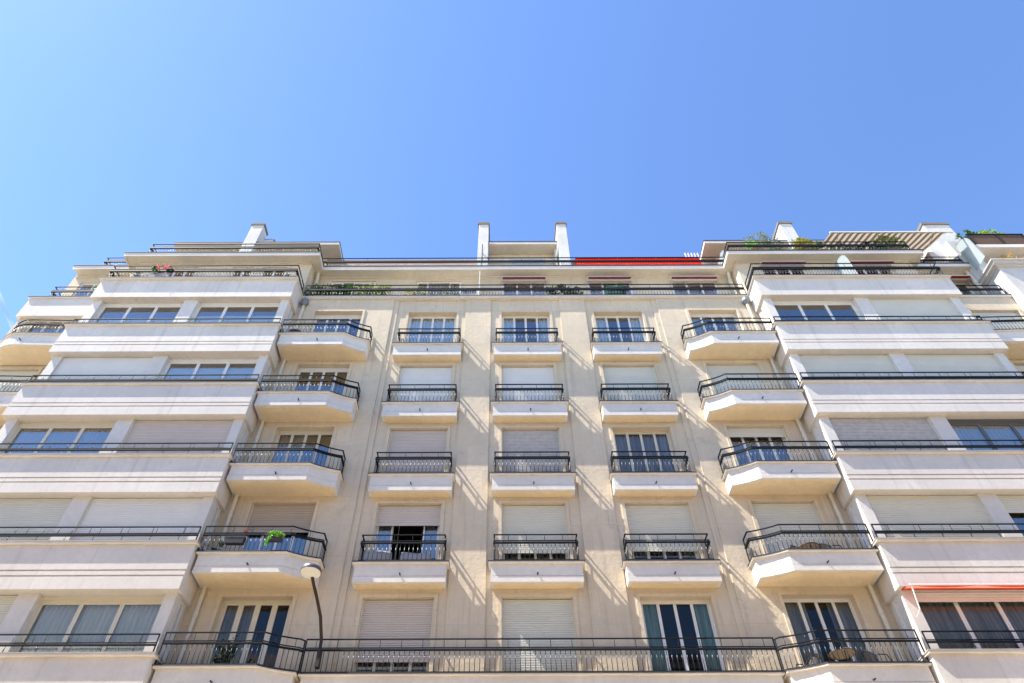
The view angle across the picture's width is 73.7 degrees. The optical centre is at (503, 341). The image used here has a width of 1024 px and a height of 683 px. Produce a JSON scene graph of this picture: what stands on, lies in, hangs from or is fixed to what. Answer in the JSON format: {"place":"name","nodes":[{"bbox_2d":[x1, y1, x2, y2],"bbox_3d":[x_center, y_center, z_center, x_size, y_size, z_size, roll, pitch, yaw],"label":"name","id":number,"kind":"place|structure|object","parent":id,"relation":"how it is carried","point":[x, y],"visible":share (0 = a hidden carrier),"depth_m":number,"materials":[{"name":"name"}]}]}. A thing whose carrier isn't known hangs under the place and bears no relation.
{"place":"outdoors","nodes":[
{"label":"outdoors","id":0,"kind":"place"},
{"bbox_2d":[0,0,1023,340],"label":"sky","id":1,"kind":"structure","parent":0,"point":[376,128],"materials":[{"name":"blue"}]},
{"bbox_2d":[604,286,625,293],"bbox_3d":[4.840,-1.896,29.506,1.022,1.270,0.425,0,-49,0],"label":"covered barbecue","id":2,"kind":"object","parent":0,"point":[615,291],"visible":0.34,"depth_m":29.53,"materials":[{"name":"green fabric"}]},
{"bbox_2d":[965,234,1023,310],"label":"neighbouring building","id":3,"kind":"structure","parent":0,"point":[1006,274],"depth_m":30.12,"materials":[{"name":"white stone"}]},
{"bbox_2d":[954,230,976,239],"bbox_3d":[22.072,-4.732,32.128,1.104,1.633,0.676,8,-49,-7],"label":"balcony shrub","id":4,"kind":"object","parent":3,"relation":"on","point":[967,232],"visible":0.33,"depth_m":32.46,"materials":[{"name":"green plant"}]},
{"bbox_2d":[977,229,1005,233],"bbox_3d":[23.309,-4.710,32.284,1.520,1.833,0.825,0,-49,0],"label":"balcony shrub","id":5,"kind":"object","parent":3,"relation":"on","point":[981,231],"visible":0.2,"depth_m":32.56,"materials":[{"name":"green plant"}]},
{"label":"ground","id":6,"kind":"structure","parent":0,"visible":0},
{"bbox_2d":[0,221,1023,682],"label":"apartment building","id":7,"kind":"structure","parent":6,"relation":"on","point":[652,473],"depth_m":21.41,"materials":[{"name":"white paint"}]},
{"bbox_2d":[0,596,16,625],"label":"window","id":8,"kind":"structure","parent":7,"relation":"in","point":[6,602],"depth_m":17.92,"materials":[{"name":"white paint"}]},
{"bbox_2d":[0,371,37,390],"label":"window","id":9,"kind":"structure","parent":7,"relation":"in","point":[23,373],"depth_m":25.71,"materials":[{"name":"white paint"}]},
{"bbox_2d":[0,499,71,539],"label":"window","id":10,"kind":"structure","parent":7,"relation":"in","point":[13,512],"depth_m":19.97,"materials":[{"name":"white paint"}]},
{"bbox_2d":[25,322,64,331],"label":"window","id":11,"kind":"structure","parent":7,"relation":"in","point":[30,326],"depth_m":28.14,"materials":[{"name":"white paint"}]},
{"bbox_2d":[0,422,115,452],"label":"window","id":12,"kind":"structure","parent":7,"relation":"in","point":[52,432],"depth_m":22.55,"materials":[{"name":"blue glass"}]},
{"bbox_2d":[73,283,99,295],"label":"window","id":13,"kind":"structure","parent":7,"relation":"in","point":[94,284],"depth_m":31.20,"materials":[{"name":"white paint"}]},
{"bbox_2d":[14,596,164,651],"bbox_3d":[-10.609,7.412,17.585,3.340,1.715,0.175,0,-49,0],"label":"window","id":14,"kind":"structure","parent":7,"relation":"in","point":[53,614],"depth_m":17.78,"materials":[{"name":"glass"}]},
{"bbox_2d":[49,357,151,378],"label":"window","id":15,"kind":"structure","parent":7,"relation":"in","point":[68,366],"depth_m":24.67,"materials":[{"name":"white paint"}]},
{"bbox_2d":[70,498,202,539],"bbox_3d":[-10.632,5.246,19.787,3.310,1.703,0.050,0,-49,0],"label":"window","id":16,"kind":"structure","parent":7,"relation":"in","point":[151,511],"depth_m":19.93,"materials":[{"name":"white paint"}]},
{"bbox_2d":[132,268,142,276],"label":"leafy plant","id":17,"kind":"object","parent":7,"relation":"on","point":[136,275],"visible":0.33,"depth_m":29.00,"materials":[{"name":"plant"}]},
{"bbox_2d":[93,303,182,321],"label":"window","id":18,"kind":"structure","parent":7,"relation":"in","point":[171,305],"depth_m":27.53,"materials":[{"name":"white paint"}]},
{"bbox_2d":[149,264,174,276],"bbox_3d":[-14.372,-2.909,28.718,1.061,1.062,0.633,0,-49,0],"label":"hedge planter","id":19,"kind":"object","parent":7,"relation":"on","point":[158,273],"visible":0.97,"depth_m":28.59,"materials":[{"name":"pink plant"}]},
{"bbox_2d":[162,602,183,660],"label":"side window","id":20,"kind":"structure","parent":7,"relation":"in","point":[180,610],"depth_m":17.94,"materials":[{"name":"white paint"}]},
{"bbox_2d":[117,420,233,452],"bbox_3d":[-10.639,3.201,22.111,3.310,1.733,0.050,0,-49,0],"label":"window","id":21,"kind":"structure","parent":7,"relation":"in","point":[140,431],"depth_m":22.29,"materials":[{"name":"white paint"}]},
{"bbox_2d":[172,268,197,275],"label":"window","id":22,"kind":"structure","parent":7,"relation":"in","point":[176,268],"depth_m":30.90,"materials":[{"name":"white paint"}]},
{"bbox_2d":[202,536,214,545],"bbox_3d":[-8.386,5.616,19.365,0.374,0.374,0.086,0,-49,0],"label":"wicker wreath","id":23,"kind":"object","parent":7,"relation":"on","point":[212,542],"visible":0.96,"depth_m":19.28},
{"bbox_2d":[160,359,257,378],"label":"window","id":24,"kind":"structure","parent":7,"relation":"in","point":[168,370],"depth_m":24.89,"materials":[{"name":"white paint"}]},
{"bbox_2d":[203,506,218,548],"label":"side window","id":25,"kind":"structure","parent":7,"relation":"in","point":[217,510],"depth_m":20.34,"materials":[{"name":"white paint"}]},
{"bbox_2d":[212,635,238,662],"bbox_3d":[-7.061,8.066,17.115,0.603,1.358,0.488,0,-49,0],"label":"dark bush","id":26,"kind":"object","parent":7,"relation":"on","point":[227,655],"visible":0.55,"depth_m":17.28,"materials":[{"name":"green plant"}]},
{"bbox_2d":[191,303,279,321],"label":"window","id":27,"kind":"structure","parent":7,"relation":"in","point":[202,305],"depth_m":27.29,"materials":[{"name":"white paint"}]},
{"bbox_2d":[224,530,247,544],"bbox_3d":[-7.567,5.556,19.347,0.582,0.427,0.237,0,-49,0],"label":"flower box","id":28,"kind":"object","parent":7,"relation":"attached to","point":[234,540],"visible":1,"depth_m":19.20,"materials":[{"name":"grey plastic"}]},
{"bbox_2d":[235,429,247,461],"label":"side window","id":29,"kind":"structure","parent":7,"relation":"in","point":[246,431],"depth_m":22.68,"materials":[{"name":"grey glass"}]},
{"bbox_2d":[230,268,253,275],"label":"window","id":30,"kind":"structure","parent":7,"relation":"in","point":[242,273],"depth_m":30.89,"materials":[{"name":"white paint"}]},
{"bbox_2d":[204,601,291,666],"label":"window","id":31,"kind":"structure","parent":7,"relation":"in","point":[235,616],"depth_m":18.76,"materials":[{"name":"glass"}]},
{"bbox_2d":[261,365,270,389],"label":"side window","id":32,"kind":"structure","parent":7,"relation":"in","point":[270,365],"depth_m":25.03,"materials":[{"name":"white paint"}]},
{"bbox_2d":[260,268,286,275],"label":"window","id":33,"kind":"structure","parent":7,"relation":"in","point":[274,273],"depth_m":30.88,"materials":[{"name":"white paint"}]},
{"bbox_2d":[264,530,284,546],"bbox_3d":[-6.427,5.526,19.083,0.596,0.568,0.340,0,-49,0],"label":"hanging planter","id":34,"kind":"object","parent":7,"relation":"hanging from","point":[274,536],"visible":1,"depth_m":19.10,"materials":[{"name":"green plant"}]},
{"bbox_2d":[239,504,314,554],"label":"window","id":35,"kind":"structure","parent":7,"relation":"in","point":[301,516],"depth_m":20.95,"materials":[{"name":"white paint"}]},
{"bbox_2d":[269,431,333,465],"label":"window","id":36,"kind":"structure","parent":7,"relation":"in","point":[324,438],"depth_m":23.54,"materials":[{"name":"blue glass"}]},
{"bbox_2d":[300,563,322,668],"bbox_3d":[-4.880,6.858,17.110,0.538,1.856,1.886,0,-49,0],"label":"street lamp","id":37,"kind":"object","parent":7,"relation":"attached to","point":[312,571],"visible":1,"depth_m":17.25,"materials":[{"name":"black metal"}]},
{"bbox_2d":[292,368,348,394],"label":"window","id":38,"kind":"structure","parent":7,"relation":"in","point":[340,372],"depth_m":26.35,"materials":[{"name":"white paint"}]},
{"bbox_2d":[304,283,355,294],"bbox_3d":[-7.487,-2.015,29.435,2.338,1.338,0.670,0,-49,0],"label":"hedge planter","id":39,"kind":"object","parent":7,"relation":"on","point":[328,292],"visible":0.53,"depth_m":29.43,"materials":[{"name":"green plant"}]},
{"bbox_2d":[311,315,361,335],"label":"window","id":40,"kind":"structure","parent":7,"relation":"in","point":[356,318],"depth_m":28.71,"materials":[{"name":"blue glass"}]},
{"bbox_2d":[330,282,375,294],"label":"window","id":41,"kind":"structure","parent":7,"relation":"in","point":[333,283],"depth_m":31.43,"materials":[{"name":"white paint"}]},
{"bbox_2d":[350,283,393,294],"bbox_3d":[-5.712,-2.083,29.482,1.977,1.489,0.644,0,-49,0],"label":"hedge planter","id":42,"kind":"object","parent":7,"relation":"on","point":[367,293],"visible":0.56,"depth_m":29.50,"materials":[{"name":"green plant"}]},
{"bbox_2d":[363,551,391,559],"bbox_3d":[-3.631,6.385,19.417,0.910,0.880,0.299,0,-49,0],"label":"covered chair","id":43,"kind":"object","parent":7,"relation":"on","point":[378,556],"visible":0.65,"depth_m":19.52,"materials":[{"name":"white fabric"}]},
{"bbox_2d":[352,599,433,671],"bbox_3d":[-2.907,8.117,18.040,1.970,2.620,0.285,0,-49,0],"label":"window","id":44,"kind":"structure","parent":7,"relation":"in","point":[379,619],"depth_m":18.24,"materials":[{"name":"white paint"}]},
{"bbox_2d":[371,505,441,559],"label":"window","id":45,"kind":"structure","parent":7,"relation":"in","point":[390,519],"depth_m":20.97,"materials":[{"name":"white paint"}]},
{"bbox_2d":[402,286,428,294],"bbox_3d":[-3.849,-1.911,29.477,1.262,1.246,0.656,0,-49,0],"label":"terrace shrub","id":46,"kind":"object","parent":7,"relation":"on","point":[414,293],"visible":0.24,"depth_m":29.58,"materials":[{"name":"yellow plant"}]},
{"bbox_2d":[400,552,430,559],"bbox_3d":[-2.534,6.401,19.395,1.021,0.820,0.298,0,-49,0],"label":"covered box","id":47,"kind":"object","parent":7,"relation":"on","point":[415,556],"visible":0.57,"depth_m":19.50,"materials":[{"name":"white fabric"}]},
{"bbox_2d":[384,430,447,471],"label":"window","id":48,"kind":"structure","parent":7,"relation":"in","point":[399,441],"depth_m":22.98,"materials":[{"name":"white paint"}]},
{"bbox_2d":[396,367,452,400],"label":"window","id":49,"kind":"structure","parent":7,"relation":"in","point":[407,375],"depth_m":25.40,"materials":[{"name":"white paint"}]},
{"bbox_2d":[406,317,455,341],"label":"window","id":50,"kind":"structure","parent":7,"relation":"in","point":[414,322],"depth_m":28.03,"materials":[{"name":"glass"}]},
{"bbox_2d":[415,282,460,294],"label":"window","id":51,"kind":"structure","parent":7,"relation":"in","point":[418,283],"depth_m":31.37,"materials":[{"name":"white paint"}]},
{"bbox_2d":[438,287,459,294],"bbox_3d":[-2.216,-1.944,29.416,1.242,1.190,0.557,0,-49,0],"label":"terrace shrub","id":52,"kind":"object","parent":7,"relation":"on","point":[450,293],"visible":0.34,"depth_m":29.56,"materials":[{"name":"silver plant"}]},
{"bbox_2d":[460,291,478,294],"bbox_3d":[-1.492,-1.856,29.402,0.840,1.050,0.315,0,-49,0],"label":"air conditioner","id":53,"kind":"object","parent":7,"relation":"on","point":[469,292],"visible":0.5,"depth_m":29.46,"materials":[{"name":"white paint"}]},
{"bbox_2d":[502,276,545,280],"bbox_3d":[0.915,-2.842,31.212,2.020,0.301,0.302,0,-49,0],"label":"awning","id":54,"kind":"object","parent":7,"relation":"attached to","point":[523,278],"depth_m":31.13,"materials":[{"name":"red fabric"}]},
{"bbox_2d":[502,282,546,294],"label":"window","id":55,"kind":"structure","parent":7,"relation":"in","point":[503,286],"depth_m":31.28,"materials":[{"name":"glass"}]},
{"bbox_2d":[502,316,550,341],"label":"window","id":56,"kind":"structure","parent":7,"relation":"in","point":[507,321],"depth_m":28.39,"materials":[{"name":"blue glass"}]},
{"bbox_2d":[502,367,555,399],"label":"window","id":57,"kind":"structure","parent":7,"relation":"in","point":[509,375],"depth_m":25.37,"materials":[{"name":"white paint"}]},
{"bbox_2d":[502,430,561,471],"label":"window","id":58,"kind":"structure","parent":7,"relation":"in","point":[540,440],"depth_m":23.00,"materials":[{"name":"white paint"}]},
{"bbox_2d":[502,505,568,558],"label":"window","id":59,"kind":"structure","parent":7,"relation":"in","point":[515,519],"depth_m":20.72,"materials":[{"name":"white paint"}]},
{"bbox_2d":[502,599,578,670],"bbox_3d":[0.923,8.017,17.962,1.970,2.618,0.050,0,-49,0],"label":"window","id":60,"kind":"structure","parent":7,"relation":"in","point":[520,618],"depth_m":18.25,"materials":[{"name":"white paint"}]},
{"bbox_2d":[546,285,582,294],"bbox_3d":[2.592,-2.045,29.455,1.716,1.360,0.663,0,-49,0],"label":"hedge planter","id":61,"kind":"object","parent":7,"relation":"on","point":[566,292],"visible":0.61,"depth_m":29.47,"materials":[{"name":"green plant"}]},
{"bbox_2d":[587,276,630,280],"bbox_3d":[4.820,-2.849,31.204,1.990,0.301,0.302,0,-49,0],"label":"awning","id":62,"kind":"object","parent":7,"relation":"attached to","point":[608,278],"depth_m":31.13,"materials":[{"name":"red fabric"}]},
{"bbox_2d":[587,281,632,293],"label":"window","id":63,"kind":"structure","parent":7,"relation":"in","point":[604,282],"depth_m":31.39,"materials":[{"name":"white paint"}]},
{"bbox_2d":[594,316,645,340],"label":"window","id":64,"kind":"structure","parent":7,"relation":"in","point":[601,321],"depth_m":28.37,"materials":[{"name":"blue glass"}]},
{"bbox_2d":[603,366,660,399],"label":"window","id":65,"kind":"structure","parent":7,"relation":"in","point":[611,374],"depth_m":25.40,"materials":[{"name":"white paint"}]},
{"bbox_2d":[573,258,701,264],"bbox_3d":[6.332,-3.609,32.885,5.900,2.080,1.465,0,-49,0],"label":"long awning","id":66,"kind":"object","parent":7,"relation":"attached to","point":[633,263],"visible":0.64,"depth_m":32.09,"materials":[{"name":"red fabric"}]},
{"bbox_2d":[613,432,677,470],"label":"window","id":67,"kind":"structure","parent":7,"relation":"in","point":[624,441],"depth_m":23.21,"materials":[{"name":"blue glass"}]},
{"bbox_2d":[625,504,699,558],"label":"window","id":68,"kind":"structure","parent":7,"relation":"in","point":[641,519],"depth_m":20.68,"materials":[{"name":"white paint"}]},
{"bbox_2d":[640,600,724,670],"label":"window","id":69,"kind":"structure","parent":7,"relation":"in","point":[662,619],"depth_m":18.87,"materials":[{"name":"blue glass"}]},
{"bbox_2d":[670,276,716,280],"bbox_3d":[8.685,-2.856,31.197,2.100,0.301,0.302,0,-49,0],"label":"awning","id":70,"kind":"object","parent":7,"relation":"attached to","point":[691,278],"depth_m":31.26,"materials":[{"name":"red fabric"}]},
{"bbox_2d":[670,281,719,293],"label":"window","id":71,"kind":"structure","parent":7,"relation":"in","point":[672,282],"depth_m":31.31,"materials":[{"name":"glass"}]},
{"bbox_2d":[690,314,740,334],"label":"window","id":72,"kind":"structure","parent":7,"relation":"in","point":[694,317],"depth_m":28.29,"materials":[{"name":"blue glass"}]},
{"bbox_2d":[718,250,724,263],"bbox_3d":[10.502,-3.644,32.532,0.036,1.818,1.034,0,-49,0],"label":"terrace screen","id":73,"kind":"object","parent":7,"relation":"on","point":[721,253],"visible":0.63,"depth_m":32.92,"materials":[{"name":"white"}]},
{"bbox_2d":[707,365,766,393],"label":"window","id":74,"kind":"structure","parent":7,"relation":"in","point":[714,371],"depth_m":25.44,"materials":[{"name":"white paint"}]},
{"bbox_2d":[745,240,758,249],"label":"terrace shrub","id":75,"kind":"object","parent":7,"relation":"on","point":[751,248],"visible":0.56,"depth_m":31.57,"materials":[{"name":"green plant"}]},
{"bbox_2d":[727,427,795,464],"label":"window","id":76,"kind":"structure","parent":7,"relation":"in","point":[738,436],"depth_m":23.28,"materials":[{"name":"blue glass"}]},
{"bbox_2d":[743,231,783,249],"bbox_3d":[12.186,-4.424,32.126,2.073,2.250,0.989,0,-49,0],"label":"olive shrub","id":77,"kind":"object","parent":7,"relation":"on","point":[763,238],"visible":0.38,"depth_m":32.31,"materials":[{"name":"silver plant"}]},
{"bbox_2d":[760,307,770,329],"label":"side window","id":78,"kind":"structure","parent":7,"relation":"in","point":[761,311],"depth_m":27.46,"materials":[{"name":"white paint"}]},
{"bbox_2d":[760,261,805,265],"bbox_3d":[12.533,-3.465,30.633,1.980,0.301,0.302,0,-49,0],"label":"window awning","id":79,"kind":"object","parent":7,"relation":"attached to","point":[782,262],"depth_m":30.73,"materials":[{"name":"red fabric"}]},
{"bbox_2d":[760,266,806,273],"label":"window","id":80,"kind":"structure","parent":7,"relation":"in","point":[766,272],"depth_m":31.24,"materials":[{"name":"white paint"}]},
{"bbox_2d":[785,364,796,387],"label":"side window","id":81,"kind":"structure","parent":7,"relation":"in","point":[786,366],"depth_m":24.98,"materials":[{"name":"white paint"}]},
{"bbox_2d":[752,502,831,552],"bbox_3d":[8.641,5.886,20.240,1.940,2.618,0.050,0,-49,0],"label":"window","id":82,"kind":"structure","parent":7,"relation":"in","point":[767,515],"depth_m":20.71,"materials":[{"name":"white paint"}]},
{"bbox_2d":[790,237,815,249],"bbox_3d":[13.990,-4.311,31.777,1.243,1.568,0.794,0,-49,0],"label":"terrace shrub","id":83,"kind":"object","parent":7,"relation":"on","point":[800,239],"visible":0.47,"depth_m":31.81,"materials":[{"name":"yellow plant"}]},
{"bbox_2d":[796,653,819,666],"bbox_3d":[7.665,8.164,16.990,0.549,0.877,0.567,21,-52,-17],"label":"wicker chair","id":84,"kind":"object","parent":7,"relation":"on","point":[815,659],"visible":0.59,"depth_m":17.27,"materials":[{"name":"grey wicker"}]},
{"bbox_2d":[798,542,820,547],"bbox_3d":[8.666,6.127,19.163,0.658,0.733,0.658,0,-49,0],"label":"bistro table","id":85,"kind":"object","parent":7,"relation":"on","point":[809,545],"visible":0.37,"depth_m":19.30,"materials":[{"name":"brown wood"}]},
{"bbox_2d":[772,301,862,319],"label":"window","id":86,"kind":"structure","parent":7,"relation":"in","point":[776,303],"depth_m":27.57,"materials":[{"name":"white paint"}]},
{"bbox_2d":[813,426,829,459],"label":"side window","id":87,"kind":"structure","parent":7,"relation":"in","point":[814,428],"depth_m":22.60,"materials":[{"name":"grey glass"}]},
{"bbox_2d":[783,599,871,664],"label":"window","id":88,"kind":"structure","parent":7,"relation":"in","point":[805,615],"depth_m":18.70,"materials":[{"name":"glass"}]},
{"bbox_2d":[820,543,841,547],"bbox_3d":[9.292,6.076,19.221,0.549,0.877,0.567,-3,-49,3],"label":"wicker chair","id":89,"kind":"object","parent":7,"relation":"on","point":[823,546],"visible":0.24,"depth_m":19.29,"materials":[{"name":"black wicker"}]},
{"bbox_2d":[829,647,855,660],"bbox_3d":[8.473,8.047,16.829,0.658,0.733,0.658,0,-49,0],"label":"bistro table","id":90,"kind":"object","parent":7,"relation":"on","point":[840,654],"visible":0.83,"depth_m":17.06,"materials":[{"name":"beige wood"}]},
{"bbox_2d":[835,255,857,273],"bbox_3d":[14.834,-3.066,29.625,0.036,1.868,0.984,0,-49,0],"label":"terrace screen","id":91,"kind":"object","parent":7,"relation":"attached to","point":[842,259],"visible":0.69,"depth_m":29.80,"materials":[{"name":"white"}]},
{"bbox_2d":[798,354,900,376],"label":"window","id":92,"kind":"structure","parent":7,"relation":"in","point":[811,363],"depth_m":24.67,"materials":[{"name":"white paint"}]},
{"bbox_2d":[830,242,884,248],"bbox_3d":[16.480,-4.183,31.656,2.554,1.206,0.636,0,-49,0],"label":"hedge planter","id":93,"kind":"object","parent":7,"relation":"on","point":[858,247],"visible":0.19,"depth_m":31.81,"materials":[{"name":"green plant"}]},
{"bbox_2d":[849,504,869,547],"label":"side window","id":94,"kind":"structure","parent":7,"relation":"in","point":[851,509],"depth_m":20.25,"materials":[{"name":"glass"}]},
{"bbox_2d":[850,261,893,265],"bbox_3d":[16.478,-3.479,30.633,1.950,0.301,0.302,0,-49,0],"label":"window awning","id":95,"kind":"object","parent":7,"relation":"attached to","point":[871,262],"depth_m":30.57,"materials":[{"name":"red fabric"}]},
{"bbox_2d":[853,266,894,273],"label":"window","id":96,"kind":"structure","parent":7,"relation":"in","point":[859,272],"depth_m":31.24,"materials":[{"name":"white paint"}]},
{"bbox_2d":[861,650,891,660],"bbox_3d":[9.319,8.091,16.931,0.549,0.877,0.567,-3,-49,3],"label":"wicker chair","id":97,"kind":"object","parent":7,"relation":"on","point":[866,654],"visible":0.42,"depth_m":17.00,"materials":[{"name":"grey wicker"}]},
{"bbox_2d":[819,231,952,251],"bbox_3d":[18.179,-4.670,33.133,5.780,1.260,2.210,0,-49,0],"label":"striped awning","id":98,"kind":"object","parent":7,"relation":"attached to","point":[924,240],"visible":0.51,"depth_m":32.36,"materials":[{"name":"fabric"}]},
{"bbox_2d":[829,417,947,449],"bbox_3d":[12.451,3.121,22.111,3.310,1.733,0.050,0,-49,0],"label":"window","id":99,"kind":"structure","parent":7,"relation":"in","point":[844,428],"depth_m":22.30,"materials":[{"name":"white paint"}]},
{"bbox_2d":[872,234,907,248],"bbox_3d":[18.003,-4.366,31.845,1.714,1.725,0.845,0,-49,0],"label":"terrace shrub","id":100,"kind":"object","parent":7,"relation":"on","point":[881,238],"visible":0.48,"depth_m":31.97,"materials":[{"name":"green plant"}]},
{"bbox_2d":[892,600,919,658],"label":"side window","id":101,"kind":"structure","parent":7,"relation":"in","point":[894,603],"depth_m":17.89,"materials":[{"name":"white paint"}]},
{"bbox_2d":[868,299,963,319],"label":"window","id":102,"kind":"structure","parent":7,"relation":"in","point":[883,307],"depth_m":27.12,"materials":[{"name":"white paint"}]},
{"bbox_2d":[866,495,1001,536],"bbox_3d":[12.458,5.165,19.787,3.310,1.703,0.050,0,-49,0],"label":"window","id":103,"kind":"structure","parent":7,"relation":"in","point":[887,509],"depth_m":19.95,"materials":[{"name":"white paint"}]},
{"bbox_2d":[905,354,1009,375],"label":"window","id":104,"kind":"structure","parent":7,"relation":"in","point":[920,363],"depth_m":24.67,"materials":[{"name":"white paint"}]},
{"bbox_2d":[950,275,971,279],"bbox_3d":[20.360,-2.868,30.982,1.550,0.301,0.302,0,-49,0],"label":"awning","id":105,"kind":"object","parent":7,"relation":"attached to","point":[959,277],"depth_m":30.90,"materials":[{"name":"red fabric"}]},
{"bbox_2d":[901,583,1023,616],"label":"coral awning","id":106,"kind":"object","parent":7,"relation":"attached to","point":[963,586],"visible":1,"depth_m":17.69,"materials":[{"name":"fabric"}]},
{"bbox_2d":[954,283,974,293],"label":"window","id":107,"kind":"structure","parent":7,"relation":"in","point":[954,283],"depth_m":31.30,"materials":[{"name":"glass"}]},
{"bbox_2d":[913,592,1023,648],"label":"window","id":108,"kind":"structure","parent":7,"relation":"in","point":[942,611],"depth_m":17.83,"materials":[{"name":"white paint"}]},
{"bbox_2d":[956,238,984,270],"bbox_3d":[21.351,-4.133,31.303,0.036,1.968,0.834,0,-49,0],"label":"terrace screen","id":109,"kind":"object","parent":7,"relation":"attached to","point":[970,252],"visible":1,"depth_m":31.23,"materials":[{"name":"white"}]},
{"bbox_2d":[947,419,1023,449],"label":"window","id":110,"kind":"structure","parent":7,"relation":"in","point":[965,429],"depth_m":22.57,"materials":[{"name":"glass"}]},
{"bbox_2d":[973,312,1023,328],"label":"window","id":111,"kind":"structure","parent":7,"relation":"in","point":[975,314],"depth_m":27.98,"materials":[{"name":"white paint"}]},
{"bbox_2d":[997,495,1023,535],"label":"window","id":112,"kind":"structure","parent":7,"relation":"in","point":[1014,504],"depth_m":20.30,"materials":[{"name":"paint"}]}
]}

